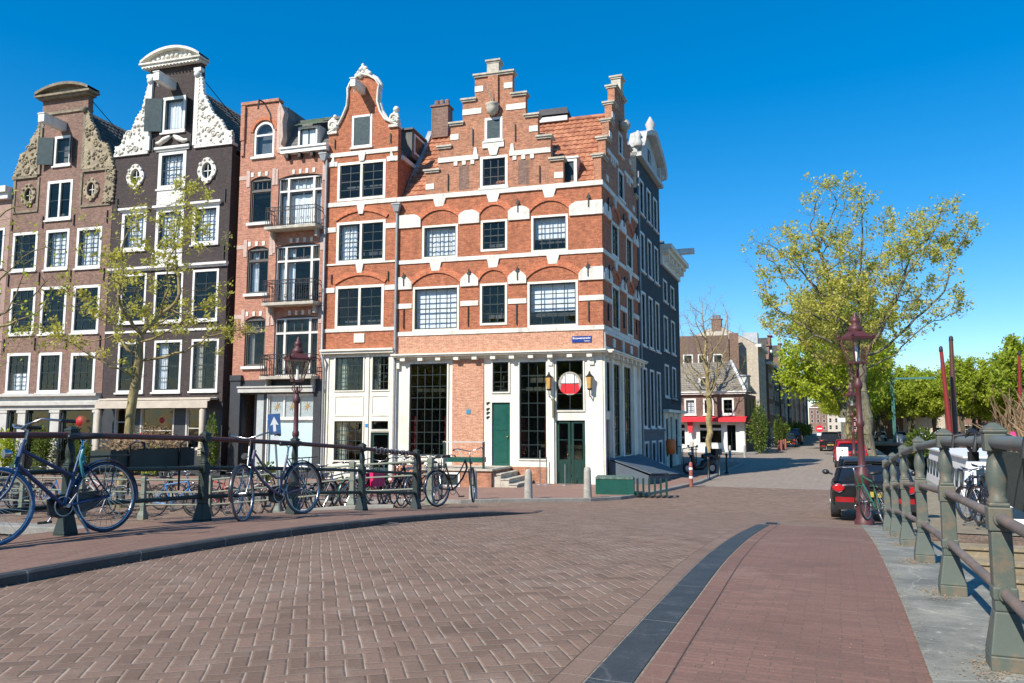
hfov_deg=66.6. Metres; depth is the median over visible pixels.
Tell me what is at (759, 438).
bush
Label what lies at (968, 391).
lime tree
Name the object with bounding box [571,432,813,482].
quay ground
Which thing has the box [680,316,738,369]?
grey house
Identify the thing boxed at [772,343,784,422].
street house
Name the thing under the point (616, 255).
window
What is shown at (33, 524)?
quay coping
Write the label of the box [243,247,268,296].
window
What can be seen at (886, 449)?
bank ground
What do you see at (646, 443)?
window
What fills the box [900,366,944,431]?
lime tree
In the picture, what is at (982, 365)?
lime tree
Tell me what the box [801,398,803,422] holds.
street house
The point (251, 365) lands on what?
window
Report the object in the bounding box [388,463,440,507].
bicycle
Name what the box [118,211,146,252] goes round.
window
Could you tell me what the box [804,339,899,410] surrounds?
canal elm
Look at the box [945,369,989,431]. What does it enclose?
street house
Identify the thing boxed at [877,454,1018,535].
quay platform
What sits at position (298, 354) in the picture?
street lamp
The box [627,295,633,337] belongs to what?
window
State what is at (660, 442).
window
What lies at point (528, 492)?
stone bollard
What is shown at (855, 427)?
street house
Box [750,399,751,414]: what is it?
window
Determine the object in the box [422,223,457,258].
window
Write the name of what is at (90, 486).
bicycle
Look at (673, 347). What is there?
window
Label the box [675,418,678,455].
window
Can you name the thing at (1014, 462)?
hanging planter
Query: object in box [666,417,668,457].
window
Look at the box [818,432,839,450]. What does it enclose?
parked car
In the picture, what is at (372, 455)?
door
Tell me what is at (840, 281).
canal elm
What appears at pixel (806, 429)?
bush
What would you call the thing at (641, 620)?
sand joint
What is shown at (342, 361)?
window
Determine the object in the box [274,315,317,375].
window
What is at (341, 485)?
bicycle
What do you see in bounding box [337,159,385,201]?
window
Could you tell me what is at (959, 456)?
houseboat
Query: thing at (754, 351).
rendered gable house
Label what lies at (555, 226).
window
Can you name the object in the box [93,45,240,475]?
dark gable house
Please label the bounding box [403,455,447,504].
bicycle
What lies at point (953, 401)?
boat mast
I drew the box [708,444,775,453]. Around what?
pavement
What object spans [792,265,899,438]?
canal elm
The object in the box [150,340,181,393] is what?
window
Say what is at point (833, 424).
street house
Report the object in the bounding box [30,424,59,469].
bush
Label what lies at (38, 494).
bicycle
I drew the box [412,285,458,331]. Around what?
window
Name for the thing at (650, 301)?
window
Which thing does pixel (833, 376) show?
canal elm
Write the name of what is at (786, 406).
street house
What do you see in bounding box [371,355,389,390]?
window
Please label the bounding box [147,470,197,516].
bicycle
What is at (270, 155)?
window
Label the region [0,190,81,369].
bare tree
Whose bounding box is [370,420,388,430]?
window
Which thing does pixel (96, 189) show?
window
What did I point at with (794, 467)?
road
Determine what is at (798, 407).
street house
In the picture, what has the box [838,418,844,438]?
parking sign
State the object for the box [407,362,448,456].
window
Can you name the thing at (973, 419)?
lime tree
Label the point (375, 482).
bicycle
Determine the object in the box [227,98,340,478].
balcony house
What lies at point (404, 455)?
rail chain
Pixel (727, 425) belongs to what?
door
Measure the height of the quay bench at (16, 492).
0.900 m
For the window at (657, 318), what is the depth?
39.83 m
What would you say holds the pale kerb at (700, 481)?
on the quay road at (105, 520)
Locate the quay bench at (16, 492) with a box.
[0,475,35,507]
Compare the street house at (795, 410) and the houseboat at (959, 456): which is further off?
the street house at (795, 410)
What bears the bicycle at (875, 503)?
on the footpath end at (875, 527)
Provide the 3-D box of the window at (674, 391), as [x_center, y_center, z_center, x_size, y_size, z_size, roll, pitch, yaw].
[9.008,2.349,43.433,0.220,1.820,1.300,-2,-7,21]
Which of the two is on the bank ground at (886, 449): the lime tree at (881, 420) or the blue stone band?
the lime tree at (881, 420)
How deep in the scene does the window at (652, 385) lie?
37.91 m
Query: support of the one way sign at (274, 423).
on the quay road at (105, 520)
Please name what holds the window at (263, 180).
in the balcony house at (279, 271)
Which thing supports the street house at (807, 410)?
on the quay ground at (685, 457)
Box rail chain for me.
[371,447,408,456]
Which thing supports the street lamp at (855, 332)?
on the crossing road at (747, 506)
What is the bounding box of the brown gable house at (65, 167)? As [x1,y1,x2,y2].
[0,81,126,473]
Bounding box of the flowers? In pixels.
[135,423,171,442]
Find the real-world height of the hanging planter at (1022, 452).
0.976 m
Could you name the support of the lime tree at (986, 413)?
on the bank ground at (886, 449)
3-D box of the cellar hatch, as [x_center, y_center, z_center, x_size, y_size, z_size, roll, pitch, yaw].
[5.560,5.155,31.539,1.910,1.040,5.350,-2,-7,21]
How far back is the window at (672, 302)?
44.31 m
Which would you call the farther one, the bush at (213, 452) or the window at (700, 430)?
the window at (700, 430)
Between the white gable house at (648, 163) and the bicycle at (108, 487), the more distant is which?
the white gable house at (648, 163)
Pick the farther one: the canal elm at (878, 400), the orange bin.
the canal elm at (878, 400)
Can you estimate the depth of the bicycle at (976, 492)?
16.20 m
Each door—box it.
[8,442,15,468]
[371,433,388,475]
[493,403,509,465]
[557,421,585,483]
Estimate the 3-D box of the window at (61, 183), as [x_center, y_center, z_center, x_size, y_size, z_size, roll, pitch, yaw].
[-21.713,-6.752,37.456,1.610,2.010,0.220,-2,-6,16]
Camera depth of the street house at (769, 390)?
89.36 m
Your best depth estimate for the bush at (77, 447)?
34.62 m
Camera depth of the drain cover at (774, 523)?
13.96 m
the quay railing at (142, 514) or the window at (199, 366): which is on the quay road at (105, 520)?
the quay railing at (142, 514)
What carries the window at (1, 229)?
in the pale cornice house at (6, 197)
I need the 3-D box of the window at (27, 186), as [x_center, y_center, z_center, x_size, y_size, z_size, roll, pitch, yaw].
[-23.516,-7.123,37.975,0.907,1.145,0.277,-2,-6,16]
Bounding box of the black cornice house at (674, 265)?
[660,241,696,466]
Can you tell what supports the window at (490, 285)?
in the corner house at (516, 319)
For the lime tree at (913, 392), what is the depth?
111.98 m
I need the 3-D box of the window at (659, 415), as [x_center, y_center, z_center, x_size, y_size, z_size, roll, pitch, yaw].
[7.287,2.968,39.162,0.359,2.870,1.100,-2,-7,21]
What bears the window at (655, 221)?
in the white gable house at (648, 163)
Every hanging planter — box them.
[90,433,195,493]
[950,380,1023,511]
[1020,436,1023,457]
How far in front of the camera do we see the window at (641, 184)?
37.38 m
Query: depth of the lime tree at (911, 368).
133.71 m
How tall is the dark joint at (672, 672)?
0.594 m
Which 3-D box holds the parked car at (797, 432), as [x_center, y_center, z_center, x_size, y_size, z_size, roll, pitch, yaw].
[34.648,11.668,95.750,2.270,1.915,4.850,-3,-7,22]
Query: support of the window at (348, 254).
in the neck gable house at (373, 154)
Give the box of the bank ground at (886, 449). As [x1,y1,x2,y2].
[855,432,961,453]
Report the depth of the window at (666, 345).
42.08 m
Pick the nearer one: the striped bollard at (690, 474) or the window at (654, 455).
the striped bollard at (690, 474)
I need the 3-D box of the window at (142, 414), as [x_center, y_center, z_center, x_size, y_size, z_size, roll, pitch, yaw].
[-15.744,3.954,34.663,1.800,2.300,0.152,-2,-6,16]
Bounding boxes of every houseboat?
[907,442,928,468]
[926,448,987,502]
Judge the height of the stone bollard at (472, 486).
0.960 m
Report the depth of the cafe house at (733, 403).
67.31 m
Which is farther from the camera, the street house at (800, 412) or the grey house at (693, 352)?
the street house at (800, 412)
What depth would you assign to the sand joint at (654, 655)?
4.40 m
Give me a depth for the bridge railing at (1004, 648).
4.26 m
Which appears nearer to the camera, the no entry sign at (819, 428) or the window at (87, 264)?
the window at (87, 264)
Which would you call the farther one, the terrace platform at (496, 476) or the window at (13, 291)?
the window at (13, 291)
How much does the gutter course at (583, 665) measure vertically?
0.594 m
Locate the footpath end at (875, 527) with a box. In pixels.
[861,525,882,529]
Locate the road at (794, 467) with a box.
[694,432,835,489]
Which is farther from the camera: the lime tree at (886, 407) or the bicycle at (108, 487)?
the lime tree at (886, 407)
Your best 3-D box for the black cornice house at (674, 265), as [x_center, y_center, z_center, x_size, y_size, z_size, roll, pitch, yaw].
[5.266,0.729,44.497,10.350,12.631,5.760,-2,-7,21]
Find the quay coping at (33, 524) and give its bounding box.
[0,522,98,528]
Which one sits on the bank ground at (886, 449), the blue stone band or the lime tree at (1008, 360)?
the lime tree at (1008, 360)
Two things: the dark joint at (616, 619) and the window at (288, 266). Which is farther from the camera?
the window at (288, 266)
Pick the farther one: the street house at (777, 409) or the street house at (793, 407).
the street house at (793, 407)
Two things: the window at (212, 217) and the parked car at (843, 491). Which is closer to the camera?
the parked car at (843, 491)
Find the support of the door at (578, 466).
in the corner house at (516, 319)
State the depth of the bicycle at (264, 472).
20.08 m
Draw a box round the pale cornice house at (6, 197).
[0,185,12,364]
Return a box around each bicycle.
[0,418,137,545]
[0,466,19,507]
[0,467,28,507]
[17,466,55,504]
[33,473,92,510]
[60,472,119,513]
[85,474,131,513]
[122,471,187,509]
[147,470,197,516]
[150,470,197,510]
[184,470,243,515]
[192,471,266,515]
[216,470,286,513]
[228,432,321,521]
[248,473,315,513]
[282,463,338,509]
[282,471,337,507]
[305,468,357,508]
[309,461,372,507]
[330,465,389,505]
[337,458,388,505]
[365,456,421,504]
[369,463,406,506]
[379,456,425,503]
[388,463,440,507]
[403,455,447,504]
[423,447,483,506]
[429,454,455,499]
[836,464,891,522]
[955,466,988,525]
[958,468,983,525]
[967,463,988,523]
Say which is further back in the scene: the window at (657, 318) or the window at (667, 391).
the window at (667, 391)
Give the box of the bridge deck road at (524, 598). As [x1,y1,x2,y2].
[0,514,932,682]
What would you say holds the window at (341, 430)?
in the neck gable house at (373, 154)
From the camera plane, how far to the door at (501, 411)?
30.28 m
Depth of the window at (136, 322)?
35.63 m
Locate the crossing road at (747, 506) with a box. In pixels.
[489,486,1023,545]
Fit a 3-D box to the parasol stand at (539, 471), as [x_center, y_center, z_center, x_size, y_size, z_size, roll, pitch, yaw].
[1.042,4.705,29.056,0.400,1.300,0.400,-2,-6,16]
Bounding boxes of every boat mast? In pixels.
[939,346,952,433]
[949,336,958,447]
[1018,351,1021,410]
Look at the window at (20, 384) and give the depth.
37.16 m
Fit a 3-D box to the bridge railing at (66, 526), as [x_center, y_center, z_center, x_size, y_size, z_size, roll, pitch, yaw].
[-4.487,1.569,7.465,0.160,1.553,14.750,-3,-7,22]
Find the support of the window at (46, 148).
in the brown gable house at (65, 167)
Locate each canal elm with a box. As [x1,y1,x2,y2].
[739,170,988,455]
[771,286,907,438]
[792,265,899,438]
[797,323,893,410]
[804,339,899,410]
[817,402,839,416]
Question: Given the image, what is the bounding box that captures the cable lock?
[965,428,978,460]
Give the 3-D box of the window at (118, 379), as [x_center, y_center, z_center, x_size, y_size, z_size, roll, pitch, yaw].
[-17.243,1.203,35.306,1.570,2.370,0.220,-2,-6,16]
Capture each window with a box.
[0,228,4,269]
[3,353,30,393]
[8,287,36,336]
[9,410,17,439]
[10,231,38,272]
[20,183,35,206]
[26,410,49,453]
[34,352,62,393]
[36,134,71,167]
[37,286,66,335]
[42,228,69,271]
[43,179,72,221]
[60,409,93,461]
[69,284,100,334]
[69,352,95,392]
[73,226,102,269]
[83,177,99,200]
[114,342,145,393]
[114,408,134,432]
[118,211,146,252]
[118,273,146,324]
[126,164,144,188]
[139,408,174,447]
[144,93,187,134]
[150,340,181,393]
[152,207,183,253]
[153,271,183,323]
[155,149,186,191]
[185,408,205,449]
[187,338,218,392]
[189,204,219,246]
[191,268,218,322]
[197,157,216,183]
[240,316,265,368]
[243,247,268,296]
[246,177,271,225]
[250,122,274,159]
[265,393,312,466]
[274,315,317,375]
[275,243,319,301]
[278,174,321,225]
[332,420,363,461]
[334,356,364,391]
[335,284,383,328]
[336,219,385,263]
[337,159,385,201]
[350,114,372,149]
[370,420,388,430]
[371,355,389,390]
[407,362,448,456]
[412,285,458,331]
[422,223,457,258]
[439,472,459,486]
[478,154,508,189]
[480,282,506,325]
[481,219,506,251]
[483,116,502,142]
[491,361,509,392]
[518,360,546,459]
[527,280,577,326]
[531,213,567,251]
[555,359,584,411]
[606,360,610,412]
[611,222,618,259]
[612,285,619,331]
[614,363,620,456]
[618,131,624,159]
[618,168,625,204]
[624,365,632,455]
[626,236,632,271]
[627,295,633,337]
[639,177,645,218]
[640,230,646,274]
[641,290,647,348]
[643,368,649,428]
[644,441,648,457]
[646,187,652,226]
[647,238,653,281]
[648,296,654,351]
[650,369,656,428]
[652,440,656,460]
[653,196,658,234]
[654,245,659,286]
[655,301,661,354]
[656,371,662,428]
[658,440,664,464]
[663,279,668,304]
[663,315,669,353]
[664,364,670,398]
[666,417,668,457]
[670,285,675,310]
[671,320,676,356]
[672,367,677,399]
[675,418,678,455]
[683,354,692,362]
[684,398,696,415]
[699,424,721,428]
[699,429,722,443]
[703,398,714,415]
[713,354,721,361]
[721,398,734,415]
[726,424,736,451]
[746,398,748,414]
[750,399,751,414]
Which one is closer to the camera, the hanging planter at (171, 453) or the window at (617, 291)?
the hanging planter at (171, 453)
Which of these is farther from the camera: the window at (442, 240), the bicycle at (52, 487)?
the window at (442, 240)
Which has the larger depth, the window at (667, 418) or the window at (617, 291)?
the window at (667, 418)
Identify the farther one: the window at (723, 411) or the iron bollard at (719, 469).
the window at (723, 411)
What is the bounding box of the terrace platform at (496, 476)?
[422,465,533,487]
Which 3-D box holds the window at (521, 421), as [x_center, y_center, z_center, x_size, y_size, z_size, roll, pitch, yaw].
[0.833,2.645,30.044,1.160,3.810,0.291,-2,-6,16]
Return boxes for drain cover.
[374,522,398,526]
[764,522,779,524]
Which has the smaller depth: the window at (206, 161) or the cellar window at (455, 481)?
the cellar window at (455, 481)
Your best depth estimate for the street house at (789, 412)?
125.68 m
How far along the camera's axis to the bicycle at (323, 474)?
18.49 m
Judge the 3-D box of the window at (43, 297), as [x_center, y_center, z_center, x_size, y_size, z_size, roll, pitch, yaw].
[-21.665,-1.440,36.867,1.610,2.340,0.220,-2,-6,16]
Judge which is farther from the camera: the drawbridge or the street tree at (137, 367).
the drawbridge
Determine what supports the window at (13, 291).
in the brown gable house at (65, 167)
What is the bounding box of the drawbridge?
[875,372,934,453]
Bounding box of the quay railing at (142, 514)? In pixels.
[0,456,434,519]
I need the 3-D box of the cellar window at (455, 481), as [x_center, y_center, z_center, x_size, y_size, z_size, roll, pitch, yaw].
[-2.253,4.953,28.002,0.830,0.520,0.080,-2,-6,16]
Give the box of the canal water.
[885,454,926,477]
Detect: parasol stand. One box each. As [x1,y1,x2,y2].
[535,450,541,484]
[542,457,551,484]
[560,464,569,484]
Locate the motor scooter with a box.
[683,445,721,473]
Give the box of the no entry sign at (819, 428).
[816,422,822,435]
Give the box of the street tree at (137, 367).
[7,170,265,507]
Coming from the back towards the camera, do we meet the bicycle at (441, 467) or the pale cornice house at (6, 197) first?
the pale cornice house at (6, 197)
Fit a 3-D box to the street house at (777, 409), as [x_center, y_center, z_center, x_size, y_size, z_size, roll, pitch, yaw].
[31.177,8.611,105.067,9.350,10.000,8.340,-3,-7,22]
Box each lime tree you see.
[853,376,909,440]
[874,409,903,430]
[886,369,932,433]
[893,363,931,431]
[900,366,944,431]
[926,355,988,432]
[957,396,1004,431]
[958,410,981,435]
[972,348,1012,430]
[984,333,1023,407]
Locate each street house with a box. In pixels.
[759,335,775,439]
[765,344,774,442]
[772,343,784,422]
[774,365,780,434]
[783,363,787,422]
[783,370,785,422]
[787,386,791,423]
[792,393,794,425]
[794,389,797,422]
[797,395,799,423]
[798,377,801,425]
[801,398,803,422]
[803,397,805,435]
[805,396,806,424]
[806,395,808,423]
[809,402,827,431]
[827,413,840,431]
[854,417,856,431]
[872,411,902,438]
[902,414,945,432]
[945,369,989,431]
[990,415,1009,429]
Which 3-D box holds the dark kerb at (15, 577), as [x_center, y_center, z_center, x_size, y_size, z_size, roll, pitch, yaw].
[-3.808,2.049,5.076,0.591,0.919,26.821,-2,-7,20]
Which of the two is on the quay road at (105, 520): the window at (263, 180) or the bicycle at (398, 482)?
the bicycle at (398, 482)
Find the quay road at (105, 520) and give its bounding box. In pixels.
[0,493,553,536]
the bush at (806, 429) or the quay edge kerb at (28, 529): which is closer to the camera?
the quay edge kerb at (28, 529)
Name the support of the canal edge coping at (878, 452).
on the quay platform at (963, 526)
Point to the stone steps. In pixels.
(978, 553)
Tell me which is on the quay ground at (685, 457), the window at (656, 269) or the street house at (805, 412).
the street house at (805, 412)
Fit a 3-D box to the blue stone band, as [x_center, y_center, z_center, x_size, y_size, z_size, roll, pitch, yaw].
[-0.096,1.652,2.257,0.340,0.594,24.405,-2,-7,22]
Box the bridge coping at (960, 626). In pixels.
[864,529,1023,682]
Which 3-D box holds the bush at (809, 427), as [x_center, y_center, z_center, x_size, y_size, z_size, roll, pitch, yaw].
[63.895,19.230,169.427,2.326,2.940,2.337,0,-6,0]
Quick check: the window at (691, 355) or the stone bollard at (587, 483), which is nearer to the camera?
the stone bollard at (587, 483)
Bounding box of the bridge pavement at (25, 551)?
[0,508,537,572]
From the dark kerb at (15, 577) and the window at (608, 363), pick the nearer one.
the dark kerb at (15, 577)
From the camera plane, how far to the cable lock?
4.26 m
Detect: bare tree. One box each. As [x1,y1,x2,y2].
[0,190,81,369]
[679,286,750,451]
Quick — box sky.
[0,0,1023,419]
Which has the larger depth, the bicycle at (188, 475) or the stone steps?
the bicycle at (188, 475)
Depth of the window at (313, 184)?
34.04 m
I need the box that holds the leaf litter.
[5,513,1022,681]
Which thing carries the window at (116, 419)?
in the dark gable house at (185, 124)
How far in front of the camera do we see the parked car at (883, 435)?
117.15 m
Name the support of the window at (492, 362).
in the corner house at (516, 319)
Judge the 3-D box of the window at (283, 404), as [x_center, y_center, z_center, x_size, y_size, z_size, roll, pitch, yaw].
[-9.301,3.751,32.780,2.270,3.100,0.162,-2,-6,16]
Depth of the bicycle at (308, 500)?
19.77 m
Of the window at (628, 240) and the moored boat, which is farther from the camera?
the window at (628, 240)
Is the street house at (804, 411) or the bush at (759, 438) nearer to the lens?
the bush at (759, 438)
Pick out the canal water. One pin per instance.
(910, 465)
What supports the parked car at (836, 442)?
on the road at (794, 467)
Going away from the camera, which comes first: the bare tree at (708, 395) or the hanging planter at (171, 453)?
the hanging planter at (171, 453)
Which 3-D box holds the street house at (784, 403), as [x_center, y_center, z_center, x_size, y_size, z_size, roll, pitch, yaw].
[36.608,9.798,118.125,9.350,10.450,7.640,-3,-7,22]
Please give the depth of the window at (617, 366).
31.37 m
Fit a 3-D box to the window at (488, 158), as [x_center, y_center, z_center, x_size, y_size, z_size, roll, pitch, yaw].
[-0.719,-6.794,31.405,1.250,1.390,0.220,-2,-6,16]
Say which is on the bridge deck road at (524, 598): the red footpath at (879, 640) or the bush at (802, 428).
the red footpath at (879, 640)
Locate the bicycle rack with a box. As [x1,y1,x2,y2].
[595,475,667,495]
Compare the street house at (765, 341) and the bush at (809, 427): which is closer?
the street house at (765, 341)
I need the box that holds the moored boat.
[1010,506,1023,523]
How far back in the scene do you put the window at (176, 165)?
35.95 m
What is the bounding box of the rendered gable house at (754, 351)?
[685,315,767,446]
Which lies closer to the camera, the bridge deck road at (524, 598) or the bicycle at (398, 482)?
the bridge deck road at (524, 598)
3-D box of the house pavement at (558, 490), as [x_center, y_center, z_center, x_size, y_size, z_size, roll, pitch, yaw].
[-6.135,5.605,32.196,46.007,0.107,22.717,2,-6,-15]
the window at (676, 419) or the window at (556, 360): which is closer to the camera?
the window at (556, 360)
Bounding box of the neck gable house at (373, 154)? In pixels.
[318,63,426,479]
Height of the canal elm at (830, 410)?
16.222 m
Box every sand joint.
[582,527,750,682]
[634,525,769,682]
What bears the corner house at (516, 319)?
on the quay ground at (685, 457)
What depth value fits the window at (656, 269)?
40.19 m
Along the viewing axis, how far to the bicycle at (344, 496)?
18.89 m
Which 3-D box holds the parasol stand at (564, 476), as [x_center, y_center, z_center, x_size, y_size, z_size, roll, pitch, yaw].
[1.955,4.926,28.769,0.400,0.800,0.400,-2,-6,16]
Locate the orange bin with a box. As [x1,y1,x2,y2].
[666,439,675,468]
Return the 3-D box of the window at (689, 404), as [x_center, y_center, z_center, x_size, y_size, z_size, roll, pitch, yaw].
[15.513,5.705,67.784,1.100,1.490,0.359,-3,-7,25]
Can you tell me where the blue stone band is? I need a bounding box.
[584,524,768,682]
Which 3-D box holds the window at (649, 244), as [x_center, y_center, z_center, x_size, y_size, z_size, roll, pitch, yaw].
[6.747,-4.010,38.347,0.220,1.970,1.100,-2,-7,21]
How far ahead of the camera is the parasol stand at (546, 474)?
28.94 m
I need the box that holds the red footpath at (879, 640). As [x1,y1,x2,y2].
[668,525,931,682]
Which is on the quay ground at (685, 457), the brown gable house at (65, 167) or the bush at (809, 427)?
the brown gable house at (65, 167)
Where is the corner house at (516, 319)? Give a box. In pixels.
[390,58,647,484]
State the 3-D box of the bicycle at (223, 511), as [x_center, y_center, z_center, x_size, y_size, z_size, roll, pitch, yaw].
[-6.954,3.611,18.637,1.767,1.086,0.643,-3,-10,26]
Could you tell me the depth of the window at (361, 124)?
33.24 m
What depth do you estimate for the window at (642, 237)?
37.10 m
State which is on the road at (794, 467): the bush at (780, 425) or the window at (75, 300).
the bush at (780, 425)
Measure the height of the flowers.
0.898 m
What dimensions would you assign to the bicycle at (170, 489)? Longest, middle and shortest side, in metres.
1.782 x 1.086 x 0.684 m
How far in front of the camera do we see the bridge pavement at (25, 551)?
7.83 m
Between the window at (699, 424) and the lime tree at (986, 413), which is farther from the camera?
the lime tree at (986, 413)
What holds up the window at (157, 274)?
in the dark gable house at (185, 124)
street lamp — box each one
[283,336,312,504]
[835,312,875,524]
[843,384,857,455]
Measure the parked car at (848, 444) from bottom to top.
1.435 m
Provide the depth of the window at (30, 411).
36.56 m
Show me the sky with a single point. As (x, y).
(744, 99)
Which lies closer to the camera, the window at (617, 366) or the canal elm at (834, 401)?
the window at (617, 366)
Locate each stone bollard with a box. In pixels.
[469,469,476,498]
[524,469,532,497]
[583,466,591,497]
[743,445,745,457]
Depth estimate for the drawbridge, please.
99.94 m
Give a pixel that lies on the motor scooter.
(713, 455)
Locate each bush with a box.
[0,426,18,466]
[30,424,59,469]
[65,440,91,473]
[141,446,158,476]
[197,412,220,475]
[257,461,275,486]
[744,403,768,453]
[748,400,771,451]
[773,415,790,447]
[798,421,805,435]
[801,423,809,436]
[802,423,811,435]
[904,425,936,456]
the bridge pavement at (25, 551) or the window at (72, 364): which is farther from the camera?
the window at (72, 364)
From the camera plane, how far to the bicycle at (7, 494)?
20.18 m
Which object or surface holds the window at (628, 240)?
in the corner house at (516, 319)
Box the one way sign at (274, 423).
[268,413,280,511]
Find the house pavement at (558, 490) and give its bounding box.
[0,461,739,498]
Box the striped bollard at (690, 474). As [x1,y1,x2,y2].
[689,462,692,486]
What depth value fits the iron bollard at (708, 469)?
32.49 m
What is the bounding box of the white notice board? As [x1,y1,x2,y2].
[836,447,847,460]
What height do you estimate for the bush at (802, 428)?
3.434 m
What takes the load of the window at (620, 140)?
in the corner house at (516, 319)
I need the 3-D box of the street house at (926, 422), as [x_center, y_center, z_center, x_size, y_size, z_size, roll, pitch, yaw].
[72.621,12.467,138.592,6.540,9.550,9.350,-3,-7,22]
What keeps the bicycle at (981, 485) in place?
on the quay platform at (963, 526)
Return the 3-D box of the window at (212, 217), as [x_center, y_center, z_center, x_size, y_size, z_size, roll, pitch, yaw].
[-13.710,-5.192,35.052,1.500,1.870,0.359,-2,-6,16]
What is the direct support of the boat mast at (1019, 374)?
on the canal water
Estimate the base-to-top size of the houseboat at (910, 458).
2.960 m
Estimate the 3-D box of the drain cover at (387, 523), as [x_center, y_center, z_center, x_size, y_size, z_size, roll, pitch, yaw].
[-1.640,2.349,10.010,0.200,0.008,0.400,-3,-7,22]
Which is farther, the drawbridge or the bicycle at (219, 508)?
the drawbridge
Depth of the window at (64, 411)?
35.96 m
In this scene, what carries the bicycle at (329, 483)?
on the quay road at (105, 520)
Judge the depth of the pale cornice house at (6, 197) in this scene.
38.09 m
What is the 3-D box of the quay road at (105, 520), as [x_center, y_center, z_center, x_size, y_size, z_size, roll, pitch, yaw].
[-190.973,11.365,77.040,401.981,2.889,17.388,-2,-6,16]
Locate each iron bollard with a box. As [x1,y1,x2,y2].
[707,457,710,479]
[718,454,721,475]
[725,453,728,473]
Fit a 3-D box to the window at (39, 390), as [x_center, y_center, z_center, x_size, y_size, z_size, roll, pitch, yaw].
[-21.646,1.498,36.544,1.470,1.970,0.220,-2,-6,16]
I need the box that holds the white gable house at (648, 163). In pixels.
[628,117,667,464]
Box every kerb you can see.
[0,504,393,534]
[0,510,542,586]
[16,462,743,502]
[733,444,777,454]
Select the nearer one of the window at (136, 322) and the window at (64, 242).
the window at (136, 322)
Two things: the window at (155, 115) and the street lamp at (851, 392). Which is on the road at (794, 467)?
the street lamp at (851, 392)
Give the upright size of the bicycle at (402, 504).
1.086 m
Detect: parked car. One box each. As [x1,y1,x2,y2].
[784,434,798,446]
[788,429,803,444]
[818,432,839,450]
[822,456,915,516]
[830,439,856,461]
[831,441,870,466]
[873,431,886,440]
[896,432,906,439]
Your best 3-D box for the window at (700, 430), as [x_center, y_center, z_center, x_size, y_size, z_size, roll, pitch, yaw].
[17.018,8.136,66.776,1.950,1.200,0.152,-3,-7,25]
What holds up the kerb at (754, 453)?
on the quay ground at (685, 457)
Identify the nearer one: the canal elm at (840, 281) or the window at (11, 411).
the window at (11, 411)
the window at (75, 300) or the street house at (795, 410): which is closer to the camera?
the window at (75, 300)
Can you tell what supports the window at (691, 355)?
in the grey house at (693, 352)
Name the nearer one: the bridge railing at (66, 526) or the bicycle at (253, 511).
the bridge railing at (66, 526)
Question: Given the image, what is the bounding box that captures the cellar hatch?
[610,454,683,484]
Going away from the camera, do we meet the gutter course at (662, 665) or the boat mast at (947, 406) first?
the gutter course at (662, 665)
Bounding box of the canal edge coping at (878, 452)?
[876,449,984,520]
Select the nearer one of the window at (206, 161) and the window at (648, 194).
the window at (206, 161)
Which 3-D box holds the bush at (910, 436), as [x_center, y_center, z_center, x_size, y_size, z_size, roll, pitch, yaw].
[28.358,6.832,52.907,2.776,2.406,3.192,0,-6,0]
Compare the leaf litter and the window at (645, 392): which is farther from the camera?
the window at (645, 392)
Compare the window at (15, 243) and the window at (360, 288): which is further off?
the window at (15, 243)
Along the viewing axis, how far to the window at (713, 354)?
80.08 m
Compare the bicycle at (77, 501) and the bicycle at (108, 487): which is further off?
the bicycle at (108, 487)
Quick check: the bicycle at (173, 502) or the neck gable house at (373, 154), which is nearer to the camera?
the bicycle at (173, 502)
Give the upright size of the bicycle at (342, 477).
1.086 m
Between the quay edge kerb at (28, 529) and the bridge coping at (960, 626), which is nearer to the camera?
the bridge coping at (960, 626)
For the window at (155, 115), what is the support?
in the dark gable house at (185, 124)
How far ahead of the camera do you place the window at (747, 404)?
67.23 m
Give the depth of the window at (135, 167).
36.27 m
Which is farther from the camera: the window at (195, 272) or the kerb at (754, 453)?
the kerb at (754, 453)
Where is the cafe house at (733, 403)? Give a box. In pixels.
[680,359,756,451]
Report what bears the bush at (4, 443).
on the house pavement at (558, 490)
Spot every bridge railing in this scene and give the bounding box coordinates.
[0,426,421,535]
[881,422,1023,674]
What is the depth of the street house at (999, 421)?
130.07 m
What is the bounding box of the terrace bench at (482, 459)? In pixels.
[443,441,485,468]
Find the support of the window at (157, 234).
in the dark gable house at (185, 124)
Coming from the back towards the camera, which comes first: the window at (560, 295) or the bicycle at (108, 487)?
the window at (560, 295)
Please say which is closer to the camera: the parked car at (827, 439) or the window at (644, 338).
the window at (644, 338)
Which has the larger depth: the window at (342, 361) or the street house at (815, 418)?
the street house at (815, 418)
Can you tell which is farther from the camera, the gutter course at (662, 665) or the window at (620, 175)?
the window at (620, 175)
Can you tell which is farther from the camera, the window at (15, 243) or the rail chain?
the window at (15, 243)
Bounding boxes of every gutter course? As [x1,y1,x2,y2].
[550,524,756,682]
[636,525,776,682]
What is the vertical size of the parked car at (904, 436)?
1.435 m
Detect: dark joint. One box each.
[548,525,745,682]
[665,525,777,682]
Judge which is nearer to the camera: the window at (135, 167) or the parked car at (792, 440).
the window at (135, 167)

